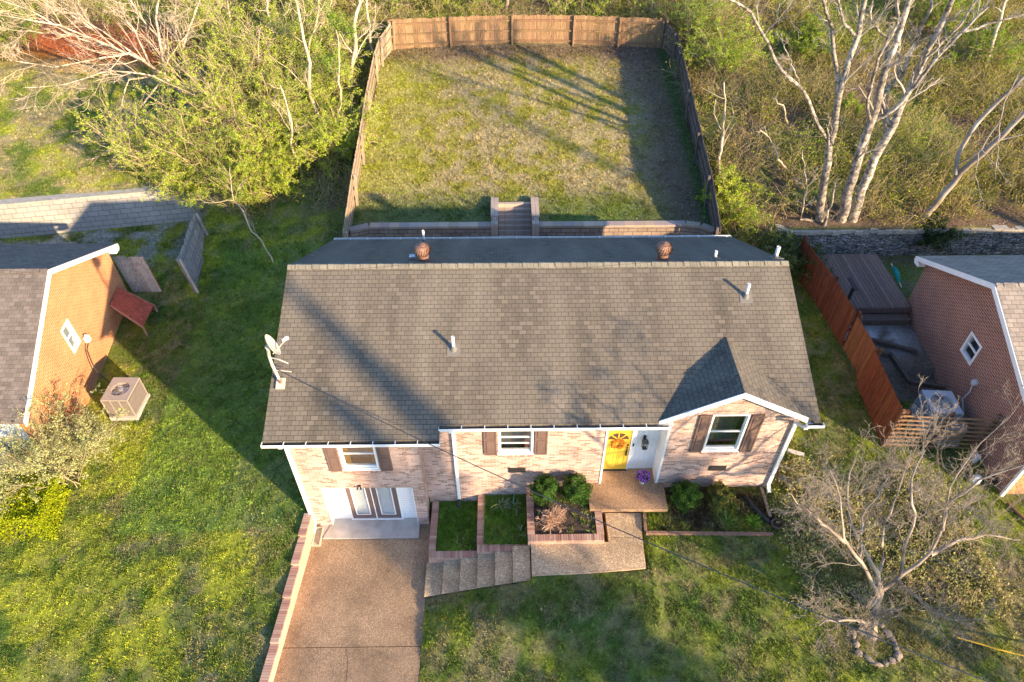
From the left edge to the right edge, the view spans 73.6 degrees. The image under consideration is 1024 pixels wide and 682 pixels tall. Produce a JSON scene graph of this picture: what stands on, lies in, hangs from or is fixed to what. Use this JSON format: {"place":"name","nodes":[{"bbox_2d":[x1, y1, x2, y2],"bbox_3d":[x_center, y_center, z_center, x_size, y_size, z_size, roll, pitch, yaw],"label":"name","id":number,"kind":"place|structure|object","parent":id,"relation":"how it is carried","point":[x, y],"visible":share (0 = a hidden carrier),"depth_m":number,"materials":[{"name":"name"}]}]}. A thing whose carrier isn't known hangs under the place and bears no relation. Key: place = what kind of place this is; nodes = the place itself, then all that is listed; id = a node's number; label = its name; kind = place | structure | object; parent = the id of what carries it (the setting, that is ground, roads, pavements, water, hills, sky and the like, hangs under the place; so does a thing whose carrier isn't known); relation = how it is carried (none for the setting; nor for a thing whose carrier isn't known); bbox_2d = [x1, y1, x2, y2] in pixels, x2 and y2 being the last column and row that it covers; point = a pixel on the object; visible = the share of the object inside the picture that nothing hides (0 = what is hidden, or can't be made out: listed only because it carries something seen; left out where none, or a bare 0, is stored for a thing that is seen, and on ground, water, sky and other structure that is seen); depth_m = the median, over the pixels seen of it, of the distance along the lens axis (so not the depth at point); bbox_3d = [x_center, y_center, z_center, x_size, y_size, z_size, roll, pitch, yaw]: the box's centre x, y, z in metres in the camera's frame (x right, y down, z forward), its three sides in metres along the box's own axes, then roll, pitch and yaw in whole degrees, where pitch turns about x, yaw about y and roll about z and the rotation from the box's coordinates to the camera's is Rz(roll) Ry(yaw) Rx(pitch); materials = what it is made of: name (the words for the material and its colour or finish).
{"place":"outdoors","nodes":[
{"label":"outdoors","id":0,"kind":"place"},
{"bbox_2d":[274,519,430,681],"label":"driveway","id":1,"kind":"structure","parent":0,"point":[362,601],"depth_m":20.81,"materials":[{"name":"beige concrete"}]},
{"bbox_2d":[0,0,1023,681],"bbox_3d":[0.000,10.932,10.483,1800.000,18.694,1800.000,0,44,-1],"label":"ground","id":2,"kind":"structure","parent":0,"point":[918,366],"depth_m":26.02,"materials":[{"name":"green plant"}]},
{"bbox_2d":[0,0,48,60],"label":"spring shrub","id":3,"kind":"object","parent":2,"relation":"on","point":[5,35],"visible":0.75,"depth_m":37.82,"materials":[{"name":"green plant"}]},
{"bbox_2d":[0,472,71,541],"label":"hedge","id":4,"kind":"object","parent":2,"relation":"on","point":[36,516],"visible":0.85,"depth_m":22.43,"materials":[{"name":"green plant"}]},
{"bbox_2d":[0,243,126,470],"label":"brick house","id":5,"kind":"structure","parent":2,"relation":"on","point":[49,293],"depth_m":24.66,"materials":[{"name":"orange"}]},
{"bbox_2d":[60,318,80,353],"bbox_3d":[-16.446,-0.174,25.465,0.192,1.160,0.700,0,44,-1],"label":"window","id":6,"kind":"structure","parent":5,"relation":"in","point":[67,334],"depth_m":25.55,"materials":[{"name":"white paint"}]},
{"bbox_2d":[0,378,128,518],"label":"forsythia bush","id":7,"kind":"object","parent":2,"relation":"on","point":[34,459],"visible":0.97,"depth_m":22.77,"materials":[{"name":"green plant"}]},
{"bbox_2d":[45,407,128,475],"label":"forsythia bush","id":8,"kind":"object","parent":2,"relation":"on","point":[98,447],"visible":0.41,"depth_m":24.21,"materials":[{"name":"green plant"}]},
{"bbox_2d":[0,184,203,238],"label":"block wall","id":9,"kind":"structure","parent":2,"relation":"on","point":[45,215],"depth_m":32.99,"materials":[{"name":"concrete"}]},
{"bbox_2d":[0,0,226,173],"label":"bare tree","id":10,"kind":"object","parent":2,"relation":"on","point":[111,46],"visible":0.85,"depth_m":32.33,"materials":[{"name":"beige plant"}]},
{"bbox_2d":[100,377,149,420],"bbox_3d":[-14.510,2.187,25.754,1.040,1.192,1.210,0,44,0],"label":"air conditioner","id":11,"kind":"object","parent":2,"relation":"on","point":[132,393],"visible":0.99,"depth_m":25.50,"materials":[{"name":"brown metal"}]},
{"bbox_2d":[110,287,157,335],"bbox_3d":[-16.088,-1.242,29.050,1.600,1.280,1.904,0,44,-1],"label":"cellar hatch","id":12,"kind":"object","parent":2,"relation":"on","point":[135,309],"visible":0.98,"depth_m":28.86,"materials":[{"name":"red metal"}]},
{"bbox_2d":[112,255,162,291],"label":"gate panel","id":13,"kind":"structure","parent":2,"relation":"on","point":[137,273],"depth_m":30.16,"materials":[{"name":"grey wood"}]},
{"bbox_2d":[66,78,223,201],"bbox_3d":[-17.081,-9.169,31.636,7.130,4.463,7.250,0,44,-1],"label":"spring shrub","id":14,"kind":"object","parent":2,"relation":"on","point":[154,154],"visible":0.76,"depth_m":31.80,"materials":[{"name":"green plant"}]},
{"bbox_2d":[126,145,231,214],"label":"spring shrub","id":15,"kind":"object","parent":2,"relation":"on","point":[179,181],"visible":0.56,"depth_m":32.34,"materials":[{"name":"green plant"}]},
{"bbox_2d":[176,213,207,292],"bbox_3d":[-14.237,-3.906,30.996,0.419,2.240,3.414,-4,44,-4],"label":"fence panel","id":16,"kind":"object","parent":2,"relation":"on","point":[189,260],"visible":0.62,"depth_m":30.69,"materials":[{"name":"grey wood"}]},
{"bbox_2d":[121,79,265,191],"bbox_3d":[-14.696,-9.387,32.025,6.773,4.627,6.436,0,44,-1],"label":"spring shrub","id":17,"kind":"object","parent":2,"relation":"on","point":[192,141],"visible":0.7,"depth_m":31.73,"materials":[{"name":"green plant"}]},
{"bbox_2d":[159,0,255,56],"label":"spring shrub","id":18,"kind":"object","parent":2,"relation":"on","point":[204,25],"visible":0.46,"depth_m":38.59,"materials":[{"name":"green plant"}]},
{"bbox_2d":[128,24,303,149],"bbox_3d":[-13.835,-11.832,32.882,7.604,4.520,8.787,-15,46,-16],"label":"spring shrub","id":19,"kind":"object","parent":2,"relation":"on","point":[245,79],"visible":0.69,"depth_m":32.99,"materials":[{"name":"green plant"}]},
{"bbox_2d":[194,77,244,162],"bbox_3d":[-13.620,-10.365,32.581,2.325,4.486,1.770,0,44,-1],"label":"slender tree","id":20,"kind":"object","parent":2,"relation":"on","point":[206,105],"visible":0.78,"depth_m":31.65,"materials":[{"name":"grey plant"}]},
{"bbox_2d":[182,137,282,210],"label":"spring shrub","id":21,"kind":"object","parent":2,"relation":"on","point":[221,180],"visible":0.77,"depth_m":31.59,"materials":[{"name":"green plant"}]},
{"bbox_2d":[166,0,304,95],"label":"spring shrub","id":22,"kind":"object","parent":2,"relation":"on","point":[231,46],"visible":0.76,"depth_m":34.51,"materials":[{"name":"green plant"}]},
{"bbox_2d":[202,169,273,261],"bbox_3d":[-11.977,-5.440,30.140,2.324,4.276,1.573,0,44,-1],"label":"sapling","id":23,"kind":"object","parent":2,"relation":"on","point":[245,216],"visible":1,"depth_m":29.72,"materials":[{"name":"grey plant"}]},
{"bbox_2d":[167,47,313,159],"bbox_3d":[-12.501,-11.329,32.855,6.179,4.774,7.175,0,44,-1],"label":"spring shrub","id":24,"kind":"object","parent":2,"relation":"on","point":[243,105],"visible":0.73,"depth_m":32.20,"materials":[{"name":"green plant"}]},
{"bbox_2d":[233,23,277,99],"bbox_3d":[-12.078,-13.443,33.941,2.779,4.512,1.591,22,48,22],"label":"slender tree","id":25,"kind":"object","parent":2,"relation":"on","point":[258,31],"visible":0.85,"depth_m":33.23,"materials":[{"name":"grey plant"}]},
{"bbox_2d":[218,106,304,183],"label":"spring shrub","id":26,"kind":"object","parent":2,"relation":"on","point":[268,148],"visible":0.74,"depth_m":32.07,"materials":[{"name":"green plant"}]},
{"bbox_2d":[233,142,319,206],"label":"spring shrub","id":27,"kind":"object","parent":2,"relation":"on","point":[284,179],"visible":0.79,"depth_m":32.10,"materials":[{"name":"green plant"}]},
{"bbox_2d":[227,51,334,133],"bbox_3d":[-11.238,-12.025,33.502,5.321,3.843,5.814,0,44,-1],"label":"spring shrub","id":28,"kind":"object","parent":2,"relation":"on","point":[304,102],"visible":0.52,"depth_m":33.47,"materials":[{"name":"green plant"}]},
{"bbox_2d":[267,80,307,176],"bbox_3d":[-10.101,-9.677,31.724,1.477,4.876,0.610,0,44,-1],"label":"slender tree","id":29,"kind":"object","parent":2,"relation":"on","point":[290,120],"visible":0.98,"depth_m":31.43,"materials":[{"name":"grey plant"}]},
{"bbox_2d":[259,513,316,681],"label":"driveway wall","id":30,"kind":"structure","parent":2,"relation":"on","point":[299,560],"depth_m":20.74,"materials":[{"name":"brick"}]},
{"bbox_2d":[222,0,355,87],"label":"spring shrub","id":31,"kind":"object","parent":2,"relation":"on","point":[296,22],"visible":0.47,"depth_m":35.91,"materials":[{"name":"green plant"}]},
{"bbox_2d":[257,0,320,124],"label":"slender tree","id":32,"kind":"object","parent":2,"relation":"on","point":[308,64],"visible":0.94,"depth_m":32.12,"materials":[{"name":"grey plant"}]},
{"bbox_2d":[256,0,346,23],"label":"spring shrub","id":33,"kind":"object","parent":2,"relation":"on","point":[293,3],"visible":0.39,"depth_m":38.91,"materials":[{"name":"green plant"}]},
{"bbox_2d":[278,0,336,80],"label":"slender tree","id":34,"kind":"object","parent":2,"relation":"on","point":[315,26],"visible":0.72,"depth_m":34.77,"materials":[{"name":"grey plant"}]},
{"bbox_2d":[258,32,373,118],"bbox_3d":[-9.806,-13.617,34.722,5.903,3.651,5.732,31,52,28],"label":"spring shrub","id":35,"kind":"object","parent":2,"relation":"on","point":[334,82],"visible":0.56,"depth_m":34.56,"materials":[{"name":"green plant"}]},
{"bbox_2d":[265,102,366,186],"bbox_3d":[-9.323,-9.517,32.771,4.884,3.216,4.308,-7,44,-8],"label":"spring shrub","id":36,"kind":"object","parent":2,"relation":"on","point":[319,142],"visible":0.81,"depth_m":32.27,"materials":[{"name":"green plant"}]},
{"bbox_2d":[285,0,383,75],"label":"spring shrub","id":37,"kind":"object","parent":2,"relation":"on","point":[326,33],"visible":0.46,"depth_m":36.43,"materials":[{"name":"green plant"}]},
{"bbox_2d":[313,1,360,120],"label":"slender tree","id":38,"kind":"object","parent":2,"relation":"on","point":[338,23],"visible":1,"depth_m":31.74,"materials":[{"name":"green plant"}]},
{"bbox_2d":[291,78,388,161],"bbox_3d":[-8.269,-10.596,33.109,4.802,3.307,4.960,0,44,-1],"label":"spring shrub","id":39,"kind":"object","parent":2,"relation":"on","point":[353,127],"visible":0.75,"depth_m":32.87,"materials":[{"name":"green plant"}]},
{"bbox_2d":[332,0,388,91],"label":"slender tree","id":40,"kind":"object","parent":2,"relation":"on","point":[355,49],"visible":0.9,"depth_m":34.32,"materials":[{"name":"grey plant"}]},
{"bbox_2d":[317,518,419,539],"bbox_3d":[-4.814,6.336,22.968,3.470,0.260,0.740,0,44,-1],"label":"garage apron","id":41,"kind":"object","parent":2,"relation":"on","point":[351,529],"visible":0.86,"depth_m":22.83,"materials":[{"name":"concrete"}]},
{"bbox_2d":[342,21,394,237],"bbox_3d":[-7.081,-10.441,33.767,0.841,4.737,16.266,1,44,1],"label":"wooden fence","id":42,"kind":"object","parent":2,"relation":"on","point":[384,40],"visible":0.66,"depth_m":32.71,"materials":[{"name":"brown wood"}]},
{"bbox_2d":[363,0,384,62],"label":"slender tree","id":43,"kind":"object","parent":2,"relation":"on","point":[370,40],"visible":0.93,"depth_m":36.57,"materials":[{"name":"grey plant"}]},
{"bbox_2d":[386,0,464,16],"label":"spring shrub","id":44,"kind":"object","parent":2,"relation":"on","point":[442,3],"visible":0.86,"depth_m":40.27,"materials":[{"name":"green plant"}]},
{"bbox_2d":[428,501,477,563],"bbox_3d":[-1.886,6.386,22.579,1.542,0.825,2.062,0,44,-1],"label":"brick planter","id":45,"kind":"object","parent":2,"relation":"on","point":[435,556],"visible":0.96,"depth_m":21.79,"materials":[{"name":"brick"}]},
{"bbox_2d":[424,546,530,598],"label":"concrete steps","id":46,"kind":"structure","parent":2,"relation":"on","point":[480,571],"depth_m":21.16,"materials":[{"name":"grey concrete"}]},
{"bbox_2d":[477,495,526,567],"bbox_3d":[-0.322,6.246,22.486,1.592,1.157,2.042,0,44,-1],"label":"brick planter","id":47,"kind":"object","parent":2,"relation":"on","point":[482,548],"visible":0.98,"depth_m":21.54,"materials":[{"name":"brick"}]},
{"bbox_2d":[0,0,1023,632],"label":"brush","id":48,"kind":"object","parent":2,"relation":"on","point":[796,152],"visible":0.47,"depth_m":34.29,"materials":[{"name":"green plant"}]},
{"bbox_2d":[0,370,1023,681],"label":"clover","id":49,"kind":"object","parent":2,"relation":"on","point":[282,546],"visible":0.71,"depth_m":20.99,"materials":[{"name":"green plant"}]},
{"bbox_2d":[2,0,1023,287],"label":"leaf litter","id":50,"kind":"object","parent":2,"relation":"on","point":[642,144],"visible":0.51,"depth_m":34.56,"materials":[{"name":"brown plant"}]},
{"bbox_2d":[491,197,539,236],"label":"block steps","id":51,"kind":"structure","parent":2,"relation":"on","point":[519,219],"depth_m":30.75,"materials":[{"name":"grey concrete"}]},
{"bbox_2d":[388,14,668,50],"bbox_3d":[0.912,-17.312,38.758,15.586,2.035,0.652,0,44,-1],"label":"wooden fence","id":52,"kind":"object","parent":2,"relation":"on","point":[532,32],"visible":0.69,"depth_m":38.72,"materials":[{"name":"brown wood"}]},
{"bbox_2d":[349,220,713,237],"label":"retaining wall","id":53,"kind":"structure","parent":2,"relation":"on","point":[546,228],"depth_m":29.99,"materials":[{"name":"brick"}]},
{"bbox_2d":[260,230,824,532],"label":"brick house","id":54,"kind":"structure","parent":2,"relation":"on","point":[564,355],"depth_m":20.71,"materials":[{"name":"beige brick"}]},
{"bbox_2d":[265,334,291,388],"bbox_3d":[-6.558,0.584,19.351,0.666,1.959,0.562,10,45,10],"label":"satellite dish","id":55,"kind":"object","parent":54,"relation":"on","point":[273,346],"visible":1,"depth_m":19.18,"materials":[{"name":"white metal"}]},
{"bbox_2d":[337,447,380,472],"bbox_3d":[-4.574,3.262,20.582,1.160,1.500,0.595,0,44,-1],"label":"window","id":56,"kind":"structure","parent":54,"relation":"in","point":[348,452],"depth_m":20.81,"materials":[{"name":"white paint"}]},
{"bbox_2d":[345,488,376,517],"bbox_3d":[-4.946,5.268,22.420,0.785,1.960,0.090,0,44,-1],"label":"french door","id":57,"kind":"structure","parent":54,"relation":"in","point":[360,501],"depth_m":22.50,"materials":[{"name":"brown"}]},
{"bbox_2d":[371,488,401,517],"bbox_3d":[-4.116,5.261,22.427,0.795,1.960,0.090,0,44,-1],"label":"french door","id":58,"kind":"structure","parent":54,"relation":"in","point":[386,501],"depth_m":22.52,"materials":[{"name":"brown"}]},
{"bbox_2d":[497,431,533,456],"bbox_3d":[0.109,2.831,21.010,1.140,1.570,0.595,0,44,-1],"label":"window","id":59,"kind":"structure","parent":54,"relation":"in","point":[504,437],"depth_m":21.27,"materials":[{"name":"white paint"}]},
{"bbox_2d":[603,430,632,468],"bbox_3d":[3.375,3.532,22.085,0.820,2.070,0.100,0,44,-1],"label":"front door","id":60,"kind":"structure","parent":54,"relation":"in","point":[615,458],"depth_m":22.13,"materials":[{"name":"yellow paint"}]},
{"bbox_2d":[587,469,667,518],"bbox_3d":[3.714,5.079,22.552,2.500,0.750,1.570,0,44,-1],"label":"porch","id":61,"kind":"object","parent":54,"relation":"attached to","point":[620,492],"visible":0.75,"depth_m":22.13,"materials":[{"name":"beige concrete"}]},
{"bbox_2d":[277,369,988,681],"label":"service cable","id":62,"kind":"object","parent":54,"relation":"attached to","point":[654,544],"visible":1,"depth_m":14.99,"materials":[{"name":"grey plastic"}]},
{"bbox_2d":[701,414,750,453],"bbox_3d":[6.463,2.647,20.941,1.170,1.850,0.595,0,44,-1],"label":"window","id":63,"kind":"structure","parent":54,"relation":"in","point":[722,426],"depth_m":21.23,"materials":[{"name":"white paint"}]},
{"bbox_2d":[526,486,603,551],"bbox_3d":[1.659,5.833,22.144,2.374,1.126,2.012,0,44,-1],"label":"brick planter","id":64,"kind":"object","parent":2,"relation":"on","point":[536,534],"visible":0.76,"depth_m":21.46,"materials":[{"name":"brick"}]},
{"bbox_2d":[529,472,560,506],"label":"boxwood","id":65,"kind":"object","parent":64,"relation":"in","point":[544,484],"visible":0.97,"depth_m":21.55,"materials":[{"name":"green plant"}]},
{"bbox_2d":[535,504,568,536],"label":"dead plant","id":66,"kind":"object","parent":64,"relation":"on","point":[552,517],"visible":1,"depth_m":21.31,"materials":[{"name":"brown plant"}]},
{"bbox_2d":[557,473,592,506],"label":"boxwood","id":67,"kind":"object","parent":64,"relation":"on","point":[578,485],"visible":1,"depth_m":21.57,"materials":[{"name":"green plant"}]},
{"bbox_2d":[531,513,645,576],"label":"front walk","id":68,"kind":"structure","parent":2,"relation":"on","point":[619,551],"depth_m":20.96,"materials":[{"name":"beige concrete"}]},
{"bbox_2d":[585,0,642,13],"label":"spring shrub","id":69,"kind":"object","parent":2,"relation":"on","point":[606,2],"visible":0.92,"depth_m":39.84,"materials":[{"name":"green plant"}]},
{"bbox_2d":[669,479,703,512],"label":"boxwood","id":70,"kind":"object","parent":2,"relation":"on","point":[692,489],"visible":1,"depth_m":21.67,"materials":[{"name":"green plant"}]},
{"bbox_2d":[660,21,720,234],"bbox_3d":[8.854,-10.620,33.990,0.827,4.685,16.042,0,44,-1],"label":"wooden fence","id":71,"kind":"object","parent":2,"relation":"on","point":[675,50],"visible":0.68,"depth_m":33.26,"materials":[{"name":"brown wood"}]},
{"bbox_2d":[629,0,770,43],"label":"spring shrub","id":72,"kind":"object","parent":2,"relation":"on","point":[703,13],"visible":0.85,"depth_m":37.39,"materials":[{"name":"green plant"}]},
{"bbox_2d":[642,513,773,535],"bbox_3d":[6.166,5.873,21.594,4.018,0.150,0.716,2,44,2],"label":"timber edging","id":73,"kind":"object","parent":2,"relation":"on","point":[703,533],"visible":1,"depth_m":21.40,"materials":[{"name":"brown wood"}]},
{"bbox_2d":[701,82,734,178],"bbox_3d":[9.087,-9.231,30.872,1.960,5.046,1.307,0,44,-1],"label":"slender tree","id":74,"kind":"object","parent":2,"relation":"on","point":[721,143],"visible":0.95,"depth_m":30.60,"materials":[{"name":"grey plant"}]},
{"bbox_2d":[705,479,734,507],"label":"boxwood","id":75,"kind":"object","parent":2,"relation":"on","point":[723,489],"visible":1,"depth_m":21.86,"materials":[{"name":"green plant"}]},
{"bbox_2d":[677,15,774,82],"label":"spring shrub","id":76,"kind":"object","parent":2,"relation":"on","point":[729,58],"visible":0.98,"depth_m":35.84,"materials":[{"name":"green plant"}]},
{"bbox_2d":[695,162,773,239],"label":"spring shrub","id":77,"kind":"object","parent":2,"relation":"on","point":[734,201],"visible":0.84,"depth_m":30.64,"materials":[{"name":"green plant"}]},
{"bbox_2d":[750,222,807,273],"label":"spring shrub","id":78,"kind":"object","parent":2,"relation":"on","point":[785,252],"visible":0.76,"depth_m":29.52,"materials":[{"name":"green plant"}]},
{"bbox_2d":[769,13,830,69],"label":"spring shrub","id":79,"kind":"object","parent":2,"relation":"on","point":[811,37],"visible":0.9,"depth_m":37.92,"materials":[{"name":"green plant"}]},
{"bbox_2d":[709,0,895,226],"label":"sycamore tree","id":80,"kind":"object","parent":2,"relation":"on","point":[830,141],"visible":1,"depth_m":26.28,"materials":[{"name":"beige plant"}]},
{"bbox_2d":[778,227,833,284],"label":"spring shrub","id":81,"kind":"object","parent":2,"relation":"on","point":[798,272],"visible":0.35,"depth_m":29.76,"materials":[{"name":"green plant"}]},
{"bbox_2d":[795,235,861,346],"bbox_3d":[13.031,-2.043,28.657,0.302,2.180,5.086,-4,44,-4],"label":"stained fence","id":82,"kind":"object","parent":2,"relation":"on","point":[835,306],"visible":0.62,"depth_m":28.17,"materials":[{"name":"brown wood"}]},
{"bbox_2d":[832,91,864,120],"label":"spring shrub","id":83,"kind":"object","parent":2,"relation":"on","point":[857,107],"visible":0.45,"depth_m":35.15,"materials":[{"name":"green plant"}]},
{"bbox_2d":[843,315,883,380],"bbox_3d":[13.346,0.400,26.246,0.213,2.050,1.900,-1,44,-1],"label":"stained fence","id":84,"kind":"object","parent":2,"relation":"on","point":[859,347],"visible":0.68,"depth_m":26.15,"materials":[{"name":"brown wood"}]},
{"bbox_2d":[817,254,911,324],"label":"wooden deck","id":85,"kind":"structure","parent":2,"relation":"on","point":[867,283],"depth_m":28.99,"materials":[{"name":"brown wood"}]},
{"bbox_2d":[857,348,909,446],"bbox_3d":[13.188,2.048,24.535,0.208,2.080,3.036,2,44,2],"label":"stained fence","id":86,"kind":"object","parent":2,"relation":"on","point":[882,404],"visible":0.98,"depth_m":24.43,"materials":[{"name":"brown wood"}]},
{"bbox_2d":[768,375,1023,655],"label":"ornamental tree","id":87,"kind":"object","parent":2,"relation":"on","point":[878,588],"visible":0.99,"depth_m":17.04,"materials":[{"name":"beige plant"}]},
{"bbox_2d":[775,224,1023,255],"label":"stone wall","id":88,"kind":"structure","parent":2,"relation":"on","point":[996,239],"depth_m":31.34,"materials":[{"name":"grey stone"}]},
{"bbox_2d":[871,337,945,389],"bbox_3d":[14.932,0.819,26.597,3.396,0.160,1.989,17,46,17],"label":"timber edging","id":89,"kind":"object","parent":2,"relation":"on","point":[899,367],"visible":0.77,"depth_m":26.59,"materials":[{"name":"brown wood"}]},
{"bbox_2d":[847,0,976,222],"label":"sycamore tree","id":90,"kind":"object","parent":2,"relation":"on","point":[893,123],"visible":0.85,"depth_m":27.25,"materials":[{"name":"beige plant"}]},
{"bbox_2d":[835,0,1023,222],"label":"sycamore tree","id":91,"kind":"object","parent":2,"relation":"on","point":[849,186],"visible":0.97,"depth_m":26.45,"materials":[{"name":"beige plant"}]},
{"bbox_2d":[908,390,963,432],"bbox_3d":[15.156,2.556,24.531,1.110,1.212,1.110,3,44,3],"label":"air conditioner","id":92,"kind":"object","parent":2,"relation":"on","point":[932,396],"visible":0.68,"depth_m":24.30,"materials":[{"name":"grey metal"}]},
{"bbox_2d":[882,409,1001,452],"bbox_3d":[14.572,3.116,23.335,3.184,2.000,0.201,3,44,3],"label":"slat screen","id":93,"kind":"object","parent":2,"relation":"on","point":[989,428],"visible":0.81,"depth_m":23.14,"materials":[{"name":"brown wood"}]},
{"bbox_2d":[916,211,972,252],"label":"spring shrub","id":94,"kind":"object","parent":2,"relation":"on","point":[936,240],"visible":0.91,"depth_m":30.78,"materials":[{"name":"green plant"}]},
{"bbox_2d":[929,419,967,445],"bbox_3d":[15.316,3.228,24.069,0.860,0.882,0.510,3,44,3],"label":"air conditioner","id":95,"kind":"object","parent":2,"relation":"on","point":[960,433],"visible":0.3,"depth_m":23.89,"materials":[{"name":"grey metal"}]},
{"bbox_2d":[910,0,1000,35],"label":"spring shrub","id":96,"kind":"object","parent":2,"relation":"on","point":[936,9],"visible":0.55,"depth_m":39.30,"materials":[{"name":"green plant"}]},
{"bbox_2d":[907,255,1023,496],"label":"brick house","id":97,"kind":"structure","parent":2,"relation":"on","point":[957,303],"depth_m":24.02,"materials":[{"name":"red brick"}]},
{"bbox_2d":[960,331,981,365],"bbox_3d":[16.382,0.269,24.382,0.120,0.940,0.827,2,44,2],"label":"window","id":98,"kind":"structure","parent":97,"relation":"in","point":[971,335],"depth_m":24.48,"materials":[{"name":"white paint"}]},
{"bbox_2d":[920,67,1023,220],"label":"leaning tree","id":99,"kind":"object","parent":2,"relation":"on","point":[949,187],"visible":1,"depth_m":28.47,"materials":[{"name":"beige plant"}]},
{"bbox_2d":[937,13,1023,72],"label":"spring shrub","id":100,"kind":"object","parent":2,"relation":"on","point":[982,36],"visible":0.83,"depth_m":37.24,"materials":[{"name":"green plant"}]},
{"bbox_2d":[984,0,1007,70],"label":"slender tree","id":101,"kind":"object","parent":2,"relation":"on","point":[1001,11],"visible":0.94,"depth_m":36.45,"materials":[{"name":"beige plant"}]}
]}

